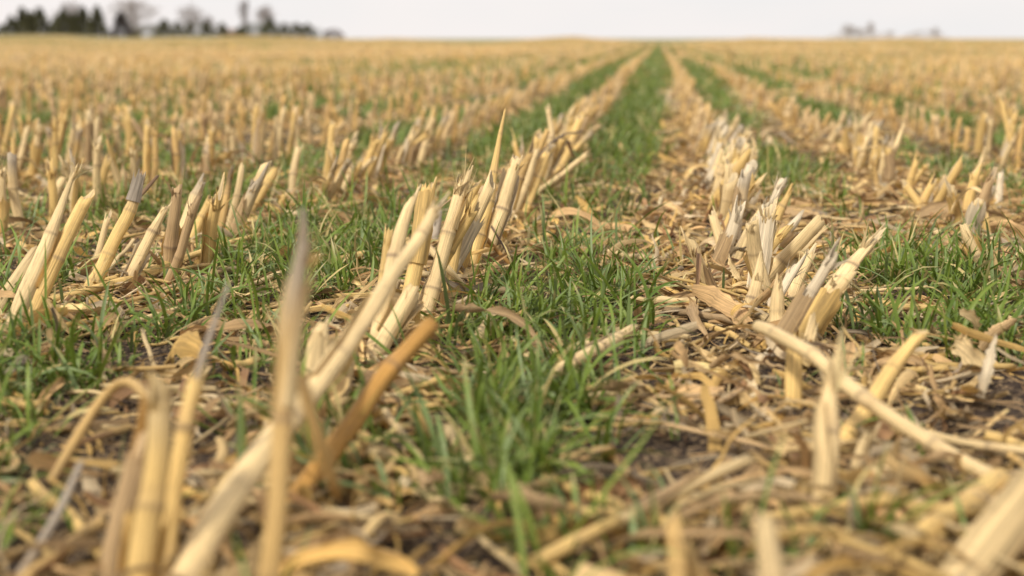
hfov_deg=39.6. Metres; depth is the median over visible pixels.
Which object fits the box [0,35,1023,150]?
corn stubble
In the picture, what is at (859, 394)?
fallen stalk
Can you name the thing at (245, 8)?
bare tree
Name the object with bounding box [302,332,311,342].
dry leaf
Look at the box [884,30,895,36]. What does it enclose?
bare shrub
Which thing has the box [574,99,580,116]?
corn stub
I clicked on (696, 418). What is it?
fallen stalk
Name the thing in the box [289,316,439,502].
corn stub
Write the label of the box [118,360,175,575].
corn stub
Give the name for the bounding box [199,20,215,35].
conifer tree
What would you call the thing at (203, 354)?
twig
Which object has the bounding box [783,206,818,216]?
dry leaf
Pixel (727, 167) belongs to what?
corn stub
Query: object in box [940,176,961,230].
corn stub
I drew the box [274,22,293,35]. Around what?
conifer tree
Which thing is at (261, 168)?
corn stub
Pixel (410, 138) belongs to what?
corn stub
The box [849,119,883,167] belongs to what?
corn stub
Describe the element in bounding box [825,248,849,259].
dry leaf
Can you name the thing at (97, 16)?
conifer tree
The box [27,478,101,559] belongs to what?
fallen stalk
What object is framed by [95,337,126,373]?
dry leaf
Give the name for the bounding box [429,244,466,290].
twig
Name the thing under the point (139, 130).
corn stub
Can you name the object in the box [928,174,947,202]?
corn stub
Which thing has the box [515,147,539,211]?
corn stub
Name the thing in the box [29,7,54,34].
conifer tree
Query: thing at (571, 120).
corn stub
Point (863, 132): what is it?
corn stub
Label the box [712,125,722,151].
corn stub
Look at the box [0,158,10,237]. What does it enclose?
corn stub
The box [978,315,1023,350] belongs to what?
dry leaf
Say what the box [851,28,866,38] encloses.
bare shrub
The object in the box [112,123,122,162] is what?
corn stub
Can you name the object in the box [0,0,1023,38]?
sky
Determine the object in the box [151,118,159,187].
corn stub
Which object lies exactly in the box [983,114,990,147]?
corn stub
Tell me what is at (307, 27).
conifer tree
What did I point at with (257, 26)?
bush
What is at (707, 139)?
corn stub
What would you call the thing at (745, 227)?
corn stub
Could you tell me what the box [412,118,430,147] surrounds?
corn stub
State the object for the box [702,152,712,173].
corn stub
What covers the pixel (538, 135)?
corn stub
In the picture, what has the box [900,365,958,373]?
fallen stalk
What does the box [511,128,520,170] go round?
corn stub
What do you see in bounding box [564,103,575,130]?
corn stub
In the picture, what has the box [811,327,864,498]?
corn stub
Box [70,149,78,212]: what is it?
corn stub
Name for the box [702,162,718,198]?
corn stub
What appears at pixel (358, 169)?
corn stub
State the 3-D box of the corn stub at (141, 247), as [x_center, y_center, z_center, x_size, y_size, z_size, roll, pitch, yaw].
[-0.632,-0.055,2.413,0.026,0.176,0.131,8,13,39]
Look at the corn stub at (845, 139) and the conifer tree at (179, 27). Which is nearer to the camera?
the corn stub at (845, 139)
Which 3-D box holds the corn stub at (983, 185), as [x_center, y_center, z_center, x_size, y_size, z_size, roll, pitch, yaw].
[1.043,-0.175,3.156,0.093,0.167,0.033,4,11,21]
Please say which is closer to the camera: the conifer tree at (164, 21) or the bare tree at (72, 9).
the conifer tree at (164, 21)
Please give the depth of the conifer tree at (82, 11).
321.45 m
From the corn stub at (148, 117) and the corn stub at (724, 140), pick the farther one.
the corn stub at (148, 117)
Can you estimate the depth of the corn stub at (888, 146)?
4.03 m
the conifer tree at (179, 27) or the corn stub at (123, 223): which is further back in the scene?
the conifer tree at (179, 27)
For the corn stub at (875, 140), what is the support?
on the ground at (680, 449)
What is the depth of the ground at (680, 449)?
1.62 m
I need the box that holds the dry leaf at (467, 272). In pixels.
[463,265,491,282]
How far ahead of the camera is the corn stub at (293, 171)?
3.83 m
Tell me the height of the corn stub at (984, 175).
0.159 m
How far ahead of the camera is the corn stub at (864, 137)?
4.57 m
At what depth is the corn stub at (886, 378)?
1.55 m
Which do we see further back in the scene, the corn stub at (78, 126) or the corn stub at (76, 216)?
the corn stub at (78, 126)
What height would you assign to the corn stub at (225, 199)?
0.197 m
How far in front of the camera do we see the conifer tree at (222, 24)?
329.57 m
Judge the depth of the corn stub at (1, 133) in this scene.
5.22 m
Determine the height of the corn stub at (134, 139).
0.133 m
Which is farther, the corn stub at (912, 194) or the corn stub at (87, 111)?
the corn stub at (87, 111)
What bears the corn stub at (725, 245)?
on the ground at (680, 449)
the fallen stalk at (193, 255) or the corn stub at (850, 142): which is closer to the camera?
the fallen stalk at (193, 255)
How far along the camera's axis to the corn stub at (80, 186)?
3.50 m
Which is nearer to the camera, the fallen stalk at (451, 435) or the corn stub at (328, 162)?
the fallen stalk at (451, 435)
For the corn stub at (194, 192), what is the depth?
2.85 m
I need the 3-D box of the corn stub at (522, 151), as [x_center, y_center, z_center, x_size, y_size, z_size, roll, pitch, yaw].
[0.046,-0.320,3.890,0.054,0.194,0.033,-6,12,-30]
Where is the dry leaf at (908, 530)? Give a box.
[873,520,944,543]
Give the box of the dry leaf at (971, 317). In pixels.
[959,308,981,340]
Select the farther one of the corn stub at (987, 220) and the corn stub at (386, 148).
the corn stub at (386, 148)
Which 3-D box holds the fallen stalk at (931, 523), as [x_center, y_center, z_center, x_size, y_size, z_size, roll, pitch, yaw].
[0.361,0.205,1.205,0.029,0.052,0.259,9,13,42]
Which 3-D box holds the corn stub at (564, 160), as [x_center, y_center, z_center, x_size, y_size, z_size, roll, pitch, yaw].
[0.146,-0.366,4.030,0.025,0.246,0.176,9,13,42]
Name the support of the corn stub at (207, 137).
on the ground at (680, 449)
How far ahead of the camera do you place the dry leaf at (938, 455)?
1.32 m
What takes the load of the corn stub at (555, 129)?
on the ground at (680, 449)
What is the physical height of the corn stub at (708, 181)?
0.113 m
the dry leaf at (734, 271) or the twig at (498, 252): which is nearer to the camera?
the dry leaf at (734, 271)
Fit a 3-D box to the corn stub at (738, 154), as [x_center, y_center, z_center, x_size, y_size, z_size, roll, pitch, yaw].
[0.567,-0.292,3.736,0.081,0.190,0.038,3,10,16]
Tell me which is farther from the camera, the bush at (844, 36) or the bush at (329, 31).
the bush at (844, 36)
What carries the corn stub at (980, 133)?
on the ground at (680, 449)
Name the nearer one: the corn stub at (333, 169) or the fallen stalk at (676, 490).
the fallen stalk at (676, 490)
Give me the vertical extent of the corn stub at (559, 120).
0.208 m
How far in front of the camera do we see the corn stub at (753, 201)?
3.27 m
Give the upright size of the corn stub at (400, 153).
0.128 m
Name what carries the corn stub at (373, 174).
on the ground at (680, 449)
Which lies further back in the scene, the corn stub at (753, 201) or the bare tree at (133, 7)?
the bare tree at (133, 7)
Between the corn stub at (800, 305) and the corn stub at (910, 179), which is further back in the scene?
the corn stub at (910, 179)
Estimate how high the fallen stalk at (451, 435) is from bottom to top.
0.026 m
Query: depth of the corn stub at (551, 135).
3.88 m
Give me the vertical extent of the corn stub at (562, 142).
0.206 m
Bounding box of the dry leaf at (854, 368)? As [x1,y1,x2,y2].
[821,366,873,388]
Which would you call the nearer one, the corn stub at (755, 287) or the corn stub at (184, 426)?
the corn stub at (184, 426)
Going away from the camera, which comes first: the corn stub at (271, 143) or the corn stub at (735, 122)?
the corn stub at (735, 122)
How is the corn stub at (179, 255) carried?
on the ground at (680, 449)
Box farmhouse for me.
[221,29,240,35]
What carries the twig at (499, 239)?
on the crop residue
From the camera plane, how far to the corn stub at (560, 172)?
3.69 m
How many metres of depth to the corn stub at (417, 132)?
4.85 m
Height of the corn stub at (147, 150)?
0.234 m
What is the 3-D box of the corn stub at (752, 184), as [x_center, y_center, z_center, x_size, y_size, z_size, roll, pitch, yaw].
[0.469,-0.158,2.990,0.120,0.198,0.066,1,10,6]
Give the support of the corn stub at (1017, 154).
on the ground at (680, 449)
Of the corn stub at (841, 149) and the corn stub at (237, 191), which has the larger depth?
the corn stub at (841, 149)
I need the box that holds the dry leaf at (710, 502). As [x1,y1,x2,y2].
[659,489,852,526]
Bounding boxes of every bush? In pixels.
[5,20,111,36]
[111,20,253,36]
[123,25,168,36]
[229,23,340,38]
[233,23,275,35]
[322,29,344,38]
[825,29,888,38]
[902,30,949,38]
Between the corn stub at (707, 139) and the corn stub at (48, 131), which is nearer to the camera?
the corn stub at (48, 131)
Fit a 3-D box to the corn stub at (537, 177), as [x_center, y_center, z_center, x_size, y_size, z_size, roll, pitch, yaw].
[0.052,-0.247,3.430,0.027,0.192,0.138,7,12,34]
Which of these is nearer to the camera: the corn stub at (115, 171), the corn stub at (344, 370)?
the corn stub at (344, 370)
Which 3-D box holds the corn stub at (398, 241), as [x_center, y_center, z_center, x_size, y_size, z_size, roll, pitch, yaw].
[-0.166,-0.010,1.916,0.029,0.250,0.140,4,11,24]
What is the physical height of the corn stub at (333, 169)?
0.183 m
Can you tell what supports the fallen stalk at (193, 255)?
on the ground at (680, 449)
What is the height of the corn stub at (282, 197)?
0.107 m
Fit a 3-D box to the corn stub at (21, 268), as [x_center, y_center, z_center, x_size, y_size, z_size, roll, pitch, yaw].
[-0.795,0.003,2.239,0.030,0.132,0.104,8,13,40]
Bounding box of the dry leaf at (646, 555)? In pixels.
[621,548,697,566]
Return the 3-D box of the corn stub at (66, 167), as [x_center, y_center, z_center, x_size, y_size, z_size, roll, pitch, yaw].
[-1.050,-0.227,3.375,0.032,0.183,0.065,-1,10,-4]
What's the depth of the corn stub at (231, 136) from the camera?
4.52 m
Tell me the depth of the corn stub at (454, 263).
2.30 m
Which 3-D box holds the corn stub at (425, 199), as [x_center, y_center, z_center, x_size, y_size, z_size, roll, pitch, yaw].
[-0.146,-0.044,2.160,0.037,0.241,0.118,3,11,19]
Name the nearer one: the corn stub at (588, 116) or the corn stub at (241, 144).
the corn stub at (241, 144)
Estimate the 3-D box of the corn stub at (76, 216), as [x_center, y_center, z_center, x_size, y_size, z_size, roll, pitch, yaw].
[-0.683,-0.028,2.116,0.027,0.227,0.161,7,12,36]
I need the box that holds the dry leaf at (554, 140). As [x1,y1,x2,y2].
[538,130,582,157]
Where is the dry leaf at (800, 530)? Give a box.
[738,525,917,556]
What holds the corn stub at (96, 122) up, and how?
on the ground at (680, 449)
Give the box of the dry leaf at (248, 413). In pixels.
[226,408,271,426]
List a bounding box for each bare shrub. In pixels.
[840,23,855,36]
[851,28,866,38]
[866,21,874,38]
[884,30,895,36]
[931,27,939,38]
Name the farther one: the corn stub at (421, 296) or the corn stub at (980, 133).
the corn stub at (980, 133)
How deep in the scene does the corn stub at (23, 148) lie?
4.30 m
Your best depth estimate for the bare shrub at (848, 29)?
373.46 m
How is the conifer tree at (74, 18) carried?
on the ground at (680, 449)
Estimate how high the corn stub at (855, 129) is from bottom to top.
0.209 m
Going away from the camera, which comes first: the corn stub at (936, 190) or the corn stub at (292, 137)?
the corn stub at (936, 190)
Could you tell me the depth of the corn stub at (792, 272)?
2.21 m
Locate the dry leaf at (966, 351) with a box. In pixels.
[948,333,991,382]
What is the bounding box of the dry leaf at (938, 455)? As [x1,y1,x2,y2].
[907,449,984,466]
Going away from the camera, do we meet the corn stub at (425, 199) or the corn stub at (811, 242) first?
the corn stub at (425, 199)
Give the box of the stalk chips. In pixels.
[0,88,1023,575]
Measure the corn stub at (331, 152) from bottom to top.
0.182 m
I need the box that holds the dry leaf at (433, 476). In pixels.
[418,467,444,487]
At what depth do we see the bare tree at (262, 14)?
343.41 m
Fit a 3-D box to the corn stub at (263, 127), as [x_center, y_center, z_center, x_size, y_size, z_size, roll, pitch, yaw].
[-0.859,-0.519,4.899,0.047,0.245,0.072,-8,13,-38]
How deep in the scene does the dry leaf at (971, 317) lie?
1.89 m
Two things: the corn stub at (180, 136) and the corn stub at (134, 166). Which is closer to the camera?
the corn stub at (134, 166)
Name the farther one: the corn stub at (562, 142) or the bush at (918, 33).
the bush at (918, 33)
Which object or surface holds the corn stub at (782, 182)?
on the ground at (680, 449)
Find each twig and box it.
[14,460,84,573]
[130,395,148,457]
[142,175,158,195]
[193,281,230,380]
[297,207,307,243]
[297,373,342,500]
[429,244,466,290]
[487,238,509,263]
[491,225,506,251]
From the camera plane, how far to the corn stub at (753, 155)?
3.43 m
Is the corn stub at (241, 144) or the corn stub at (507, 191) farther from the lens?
the corn stub at (241, 144)
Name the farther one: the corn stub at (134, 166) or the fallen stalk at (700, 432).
the corn stub at (134, 166)
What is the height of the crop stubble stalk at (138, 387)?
0.099 m
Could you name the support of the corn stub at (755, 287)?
on the ground at (680, 449)
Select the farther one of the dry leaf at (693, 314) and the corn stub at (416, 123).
the corn stub at (416, 123)
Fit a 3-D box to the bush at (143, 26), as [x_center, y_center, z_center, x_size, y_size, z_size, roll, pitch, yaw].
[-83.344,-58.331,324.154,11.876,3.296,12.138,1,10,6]
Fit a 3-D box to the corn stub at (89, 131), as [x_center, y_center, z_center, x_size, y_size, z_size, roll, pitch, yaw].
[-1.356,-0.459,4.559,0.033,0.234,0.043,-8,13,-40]
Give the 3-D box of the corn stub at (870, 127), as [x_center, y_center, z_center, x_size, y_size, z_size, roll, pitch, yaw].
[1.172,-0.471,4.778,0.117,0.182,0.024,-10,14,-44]
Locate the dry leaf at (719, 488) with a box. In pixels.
[670,478,795,510]
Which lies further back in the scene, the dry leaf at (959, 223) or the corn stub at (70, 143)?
the corn stub at (70, 143)
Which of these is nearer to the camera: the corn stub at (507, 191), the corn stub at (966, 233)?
the corn stub at (966, 233)
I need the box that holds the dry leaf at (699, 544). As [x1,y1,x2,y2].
[692,516,828,550]
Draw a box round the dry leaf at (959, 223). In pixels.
[942,222,1012,234]
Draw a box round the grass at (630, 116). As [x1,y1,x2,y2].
[0,38,1023,575]
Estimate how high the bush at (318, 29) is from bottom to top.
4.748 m
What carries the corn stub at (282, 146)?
on the ground at (680, 449)
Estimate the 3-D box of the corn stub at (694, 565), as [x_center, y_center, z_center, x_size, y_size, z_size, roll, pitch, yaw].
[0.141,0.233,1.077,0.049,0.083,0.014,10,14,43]
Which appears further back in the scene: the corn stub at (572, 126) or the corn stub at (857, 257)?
the corn stub at (572, 126)
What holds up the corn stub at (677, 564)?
on the ground at (680, 449)
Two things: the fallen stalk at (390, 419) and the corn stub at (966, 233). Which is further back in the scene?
the corn stub at (966, 233)
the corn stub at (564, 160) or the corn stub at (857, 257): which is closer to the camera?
the corn stub at (857, 257)
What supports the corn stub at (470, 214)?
on the ground at (680, 449)
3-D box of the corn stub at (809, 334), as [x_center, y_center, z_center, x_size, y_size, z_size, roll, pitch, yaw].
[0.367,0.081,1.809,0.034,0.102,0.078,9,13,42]
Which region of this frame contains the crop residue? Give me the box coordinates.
[0,43,1023,575]
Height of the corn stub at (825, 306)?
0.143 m
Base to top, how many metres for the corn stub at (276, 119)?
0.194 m
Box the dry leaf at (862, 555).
[830,545,926,572]
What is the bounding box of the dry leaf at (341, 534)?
[318,527,368,567]
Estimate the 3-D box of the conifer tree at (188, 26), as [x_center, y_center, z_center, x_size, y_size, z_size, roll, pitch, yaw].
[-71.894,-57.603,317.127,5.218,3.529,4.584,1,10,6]
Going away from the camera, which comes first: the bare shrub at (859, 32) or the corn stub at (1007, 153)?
the corn stub at (1007, 153)
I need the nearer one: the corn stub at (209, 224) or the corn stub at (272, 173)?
the corn stub at (209, 224)
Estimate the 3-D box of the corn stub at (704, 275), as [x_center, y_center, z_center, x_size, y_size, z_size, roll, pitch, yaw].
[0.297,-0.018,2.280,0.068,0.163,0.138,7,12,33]
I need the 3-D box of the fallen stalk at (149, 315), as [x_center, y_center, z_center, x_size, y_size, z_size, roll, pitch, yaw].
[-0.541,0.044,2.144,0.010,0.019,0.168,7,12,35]
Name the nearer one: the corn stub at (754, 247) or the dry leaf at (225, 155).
the corn stub at (754, 247)
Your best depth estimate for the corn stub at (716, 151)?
4.00 m
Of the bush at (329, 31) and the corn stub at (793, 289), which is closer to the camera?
the corn stub at (793, 289)
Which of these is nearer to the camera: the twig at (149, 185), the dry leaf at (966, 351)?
the dry leaf at (966, 351)
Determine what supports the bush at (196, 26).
on the ground at (680, 449)
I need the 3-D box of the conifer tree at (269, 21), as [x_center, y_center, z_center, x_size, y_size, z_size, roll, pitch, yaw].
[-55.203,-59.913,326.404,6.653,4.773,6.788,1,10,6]
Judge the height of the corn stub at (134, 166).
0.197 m
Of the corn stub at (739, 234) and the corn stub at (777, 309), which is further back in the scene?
the corn stub at (739, 234)
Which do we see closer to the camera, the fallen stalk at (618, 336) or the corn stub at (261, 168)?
the fallen stalk at (618, 336)
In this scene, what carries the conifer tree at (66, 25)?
on the ground at (680, 449)
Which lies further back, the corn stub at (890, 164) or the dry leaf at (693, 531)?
the corn stub at (890, 164)
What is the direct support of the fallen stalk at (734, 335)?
on the ground at (680, 449)
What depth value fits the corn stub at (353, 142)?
3.88 m
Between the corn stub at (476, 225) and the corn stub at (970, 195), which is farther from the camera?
the corn stub at (970, 195)
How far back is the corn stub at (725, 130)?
4.63 m
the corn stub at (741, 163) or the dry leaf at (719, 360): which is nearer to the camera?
the dry leaf at (719, 360)
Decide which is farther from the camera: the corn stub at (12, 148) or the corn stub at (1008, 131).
the corn stub at (1008, 131)
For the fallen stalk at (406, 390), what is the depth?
1.70 m
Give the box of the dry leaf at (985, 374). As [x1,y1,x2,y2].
[977,333,996,397]
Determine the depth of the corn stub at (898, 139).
4.07 m
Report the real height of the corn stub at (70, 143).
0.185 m
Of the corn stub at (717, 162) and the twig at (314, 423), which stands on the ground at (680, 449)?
the corn stub at (717, 162)
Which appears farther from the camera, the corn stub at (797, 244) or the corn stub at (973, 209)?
the corn stub at (973, 209)
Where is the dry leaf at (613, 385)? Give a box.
[593,377,655,394]
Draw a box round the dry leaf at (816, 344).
[803,340,852,372]
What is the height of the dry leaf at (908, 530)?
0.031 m
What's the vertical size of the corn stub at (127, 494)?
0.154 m
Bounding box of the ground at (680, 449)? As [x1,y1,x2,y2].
[0,35,1023,575]
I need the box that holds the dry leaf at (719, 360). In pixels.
[709,351,772,368]
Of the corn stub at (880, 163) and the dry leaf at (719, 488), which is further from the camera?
the corn stub at (880, 163)
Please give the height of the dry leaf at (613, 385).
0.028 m
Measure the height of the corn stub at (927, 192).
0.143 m
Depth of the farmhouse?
334.18 m
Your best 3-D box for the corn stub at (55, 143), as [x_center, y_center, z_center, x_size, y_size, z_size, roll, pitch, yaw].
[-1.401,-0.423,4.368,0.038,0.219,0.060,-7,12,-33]
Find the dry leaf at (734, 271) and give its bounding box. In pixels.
[728,254,743,285]
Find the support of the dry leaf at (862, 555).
on the ground at (680, 449)
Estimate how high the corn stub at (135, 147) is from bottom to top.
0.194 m
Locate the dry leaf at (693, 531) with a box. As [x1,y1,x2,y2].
[610,526,820,549]
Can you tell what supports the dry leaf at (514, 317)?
on the grass at (630, 116)
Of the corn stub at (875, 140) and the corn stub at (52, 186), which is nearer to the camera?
the corn stub at (52, 186)
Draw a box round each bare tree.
[53,0,80,28]
[104,0,160,29]
[176,2,205,35]
[205,15,215,29]
[237,0,249,29]
[253,3,276,23]
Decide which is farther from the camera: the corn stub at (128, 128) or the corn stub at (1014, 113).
the corn stub at (128, 128)
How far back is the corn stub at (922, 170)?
3.78 m
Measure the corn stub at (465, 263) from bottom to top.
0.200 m
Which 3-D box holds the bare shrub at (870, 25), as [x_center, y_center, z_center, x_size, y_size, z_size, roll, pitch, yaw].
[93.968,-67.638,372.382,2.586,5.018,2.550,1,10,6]
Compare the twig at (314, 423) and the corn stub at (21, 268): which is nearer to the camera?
the twig at (314, 423)
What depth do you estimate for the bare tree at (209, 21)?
341.30 m
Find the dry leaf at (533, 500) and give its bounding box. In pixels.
[484,487,603,521]
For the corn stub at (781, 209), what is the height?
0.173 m
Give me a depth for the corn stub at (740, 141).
4.13 m
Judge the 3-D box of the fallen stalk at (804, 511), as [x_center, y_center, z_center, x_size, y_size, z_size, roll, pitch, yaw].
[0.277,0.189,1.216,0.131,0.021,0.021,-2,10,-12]
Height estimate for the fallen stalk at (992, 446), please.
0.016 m
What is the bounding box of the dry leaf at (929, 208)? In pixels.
[915,199,1011,219]
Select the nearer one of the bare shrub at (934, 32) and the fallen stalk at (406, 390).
the fallen stalk at (406, 390)
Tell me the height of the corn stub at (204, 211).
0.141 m
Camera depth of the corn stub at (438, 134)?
5.20 m
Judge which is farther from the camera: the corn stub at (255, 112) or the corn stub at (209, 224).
the corn stub at (255, 112)
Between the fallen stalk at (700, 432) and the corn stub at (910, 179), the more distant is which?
the corn stub at (910, 179)
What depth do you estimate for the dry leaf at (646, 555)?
1.08 m
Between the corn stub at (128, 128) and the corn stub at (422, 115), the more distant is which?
the corn stub at (422, 115)
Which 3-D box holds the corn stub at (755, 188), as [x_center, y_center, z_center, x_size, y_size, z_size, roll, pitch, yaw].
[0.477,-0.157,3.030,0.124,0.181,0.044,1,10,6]
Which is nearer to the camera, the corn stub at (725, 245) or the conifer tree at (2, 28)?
the corn stub at (725, 245)
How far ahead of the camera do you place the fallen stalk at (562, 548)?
1.15 m
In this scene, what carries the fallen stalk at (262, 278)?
on the ground at (680, 449)
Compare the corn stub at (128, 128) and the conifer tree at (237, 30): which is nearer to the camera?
the corn stub at (128, 128)
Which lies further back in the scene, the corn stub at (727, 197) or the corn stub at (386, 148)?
the corn stub at (386, 148)
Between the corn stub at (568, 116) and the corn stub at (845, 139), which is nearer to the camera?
the corn stub at (845, 139)
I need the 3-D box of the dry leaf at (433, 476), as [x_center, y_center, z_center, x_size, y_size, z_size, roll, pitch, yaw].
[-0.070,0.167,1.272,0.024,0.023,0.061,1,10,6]
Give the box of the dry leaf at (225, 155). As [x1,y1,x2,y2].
[210,150,234,164]
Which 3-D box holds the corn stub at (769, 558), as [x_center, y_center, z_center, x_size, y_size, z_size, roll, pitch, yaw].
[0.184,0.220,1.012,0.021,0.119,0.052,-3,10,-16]
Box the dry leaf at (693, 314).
[685,294,708,338]
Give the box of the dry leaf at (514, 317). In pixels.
[433,303,543,353]
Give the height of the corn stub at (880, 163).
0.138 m
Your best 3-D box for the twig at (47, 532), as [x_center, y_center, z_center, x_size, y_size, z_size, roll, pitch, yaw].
[-0.377,0.190,1.166,0.010,0.075,0.096,4,11,20]
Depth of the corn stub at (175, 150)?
4.00 m
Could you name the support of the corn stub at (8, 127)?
on the ground at (680, 449)
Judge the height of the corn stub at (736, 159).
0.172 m
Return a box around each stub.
[0,105,14,154]
[0,107,3,148]
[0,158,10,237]
[0,246,37,311]
[2,159,94,338]
[7,151,24,232]
[8,129,43,179]
[17,125,29,172]
[25,189,95,322]
[27,118,44,176]
[42,158,57,222]
[44,125,51,160]
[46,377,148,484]
[47,177,66,213]
[50,115,60,172]
[58,108,68,160]
[59,155,70,215]
[65,122,77,164]
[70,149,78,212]
[72,117,84,159]
[73,127,81,167]
[79,177,82,195]
[80,168,146,300]
[84,109,93,166]
[86,110,103,164]
[88,210,111,275]
[90,134,107,215]
[91,112,102,158]
[91,152,111,207]
[98,430,146,575]
[105,132,129,201]
[111,108,125,157]
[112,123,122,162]
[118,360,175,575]
[120,165,129,190]
[120,201,171,276]
[124,146,138,187]
[125,110,131,159]
[125,135,142,163]
[131,118,151,146]
[132,137,144,188]
[142,111,171,158]
[143,118,151,184]
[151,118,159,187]
[161,163,184,262]
[162,184,202,284]
[162,364,214,573]
[168,191,449,575]
[169,127,181,183]
[178,121,186,178]
[180,172,210,227]
[189,118,218,174]
[190,195,210,243]
[196,171,234,272]
[200,140,210,178]
[202,126,211,155]
[213,151,235,169]
[217,164,237,237]
[223,124,229,165]
[226,162,244,226]
[227,125,258,169]
[228,161,269,239]
[233,115,248,162]
[247,161,271,218]
[250,101,257,162]
[251,166,277,213]
[253,114,264,167]
[257,218,331,575]
[258,102,268,162]
[266,110,280,160]
[273,116,279,161]
[274,189,289,219]
[278,105,285,158]
[280,137,283,151]
[286,110,296,156]
[288,145,302,194]
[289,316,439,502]
[292,116,301,152]
[298,152,343,205]
[304,315,334,375]
[322,120,335,181]
[323,141,335,181]
[325,148,355,202]
[325,150,346,198]
[330,133,349,207]
[339,163,363,200]
[340,340,361,376]
[340,347,358,396]
[342,151,350,182]
[348,131,362,168]
[349,160,362,187]
[350,155,376,178]
[354,137,381,189]
[362,116,391,188]
[363,282,424,368]
[364,128,376,158]
[366,184,420,355]
[369,130,384,180]
[374,134,394,178]
[377,119,386,139]
[377,223,392,283]
[383,121,399,170]
[394,142,405,171]
[401,122,416,163]
[402,177,436,320]
[403,126,432,164]
[408,140,421,166]
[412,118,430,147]
[414,124,422,141]
[414,275,428,319]
[416,109,437,166]
[419,106,440,151]
[419,174,483,294]
[420,104,425,134]
[421,156,480,315]
[431,115,448,151]
[431,210,442,247]
[442,170,494,286]
[442,183,472,290]
[458,185,483,273]
[470,108,505,264]
[470,179,482,203]
[483,154,528,257]
[509,136,536,219]
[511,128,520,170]
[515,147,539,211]
[519,139,525,165]
[520,145,549,211]
[534,127,549,171]
[534,128,542,148]
[534,139,556,200]
[534,148,591,199]
[539,103,554,198]
[540,118,562,157]
[547,132,572,178]
[554,114,583,172]
[556,113,563,136]
[560,112,584,157]
[561,129,593,159]
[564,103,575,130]
[565,106,575,132]
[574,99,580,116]
[575,103,597,144]
[663,511,687,575]
[680,226,717,303]
[684,540,704,575]
[689,116,720,158]
[695,118,709,149]
[696,124,708,147]
[702,136,728,167]
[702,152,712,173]
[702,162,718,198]
[702,169,714,188]
[704,114,729,158]
[704,160,736,209]
[705,141,722,177]
[705,148,750,214]
[706,134,713,156]
[707,146,736,194]
[709,206,733,256]
[711,194,745,264]
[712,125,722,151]
[712,147,723,176]
[713,139,735,187]
[718,157,732,215]
[719,109,726,124]
[719,172,738,221]
[720,173,766,224]
[721,125,730,137]
[721,170,761,229]
[723,123,747,151]
[723,167,752,232]
[727,112,739,136]
[732,156,739,163]
[734,147,743,158]
[734,186,781,259]
[735,136,745,150]
[735,178,741,242]
[736,205,761,245]
[739,131,752,157]
[742,215,770,303]
[743,125,756,160]
[743,159,757,176]
[743,190,760,220]
[744,251,764,317]
[746,195,785,286]
[746,220,777,285]
[749,145,758,161]
[754,509,785,575]
[762,237,850,357]
[763,252,807,308]
[765,172,787,203]
[769,215,824,281]
[769,271,785,321]
[772,221,793,252]
[775,181,803,227]
[776,210,803,249]
[784,242,821,300]
[784,331,802,409]
[788,222,834,266]
[793,312,817,371]
[796,271,856,346]
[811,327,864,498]
[820,122,841,153]
[824,221,886,287]
[838,142,847,165]
[840,329,928,439]
[842,113,852,155]
[847,146,860,166]
[848,131,852,156]
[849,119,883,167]
[849,420,881,470]
[850,133,888,177]
[853,112,857,146]
[854,134,869,171]
[855,118,867,147]
[857,124,868,160]
[858,109,875,131]
[860,120,872,145]
[860,140,868,169]
[869,125,878,165]
[869,151,881,191]
[877,147,884,182]
[882,136,893,182]
[883,144,900,185]
[892,121,904,181]
[901,148,920,197]
[901,179,922,218]
[911,172,936,216]
[914,162,929,184]
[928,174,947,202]
[933,154,962,201]
[937,468,1023,575]
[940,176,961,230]
[948,167,997,217]
[958,223,989,275]
[960,162,998,200]
[962,163,981,215]
[965,198,985,236]
[974,109,986,152]
[978,146,990,168]
[978,176,1002,196]
[981,212,991,241]
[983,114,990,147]
[985,116,993,158]
[987,185,995,208]
[994,169,1004,209]
[997,123,1021,172]
[998,117,1017,163]
[1000,98,1014,163]
[1000,119,1010,153]
[1004,107,1017,145]
[1007,102,1012,118]
[1007,247,1023,269]
[1010,114,1023,172]
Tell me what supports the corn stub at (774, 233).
on the ground at (680, 449)
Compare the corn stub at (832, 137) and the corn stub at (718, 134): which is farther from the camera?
the corn stub at (832, 137)
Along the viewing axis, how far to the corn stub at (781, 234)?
2.54 m
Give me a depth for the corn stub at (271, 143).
5.03 m
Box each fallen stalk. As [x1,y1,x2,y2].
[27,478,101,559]
[50,232,273,302]
[121,304,188,326]
[142,270,221,300]
[233,254,323,291]
[382,408,422,458]
[395,375,448,395]
[442,423,475,469]
[530,515,624,569]
[549,324,639,382]
[596,414,812,463]
[613,392,734,398]
[616,453,758,526]
[625,266,666,280]
[691,387,745,422]
[703,322,750,347]
[726,288,747,293]
[743,418,813,438]
[752,320,1011,478]
[763,494,901,519]
[875,469,1010,575]
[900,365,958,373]
[927,430,1023,455]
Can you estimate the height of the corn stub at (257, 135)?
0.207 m
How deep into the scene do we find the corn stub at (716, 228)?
2.76 m
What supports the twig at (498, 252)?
on the ground at (680, 449)
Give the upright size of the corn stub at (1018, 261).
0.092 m
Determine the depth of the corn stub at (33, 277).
2.03 m
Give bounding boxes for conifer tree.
[0,15,23,34]
[0,24,8,34]
[12,6,29,34]
[18,10,44,34]
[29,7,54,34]
[46,15,62,34]
[50,8,77,34]
[65,12,85,35]
[72,6,96,35]
[83,5,111,36]
[107,11,137,36]
[150,18,177,36]
[171,21,185,36]
[181,22,199,35]
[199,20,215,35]
[214,22,230,35]
[230,25,247,35]
[257,16,284,35]
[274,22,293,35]
[288,22,305,36]
[299,23,318,37]
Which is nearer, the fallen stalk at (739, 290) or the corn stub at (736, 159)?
the fallen stalk at (739, 290)

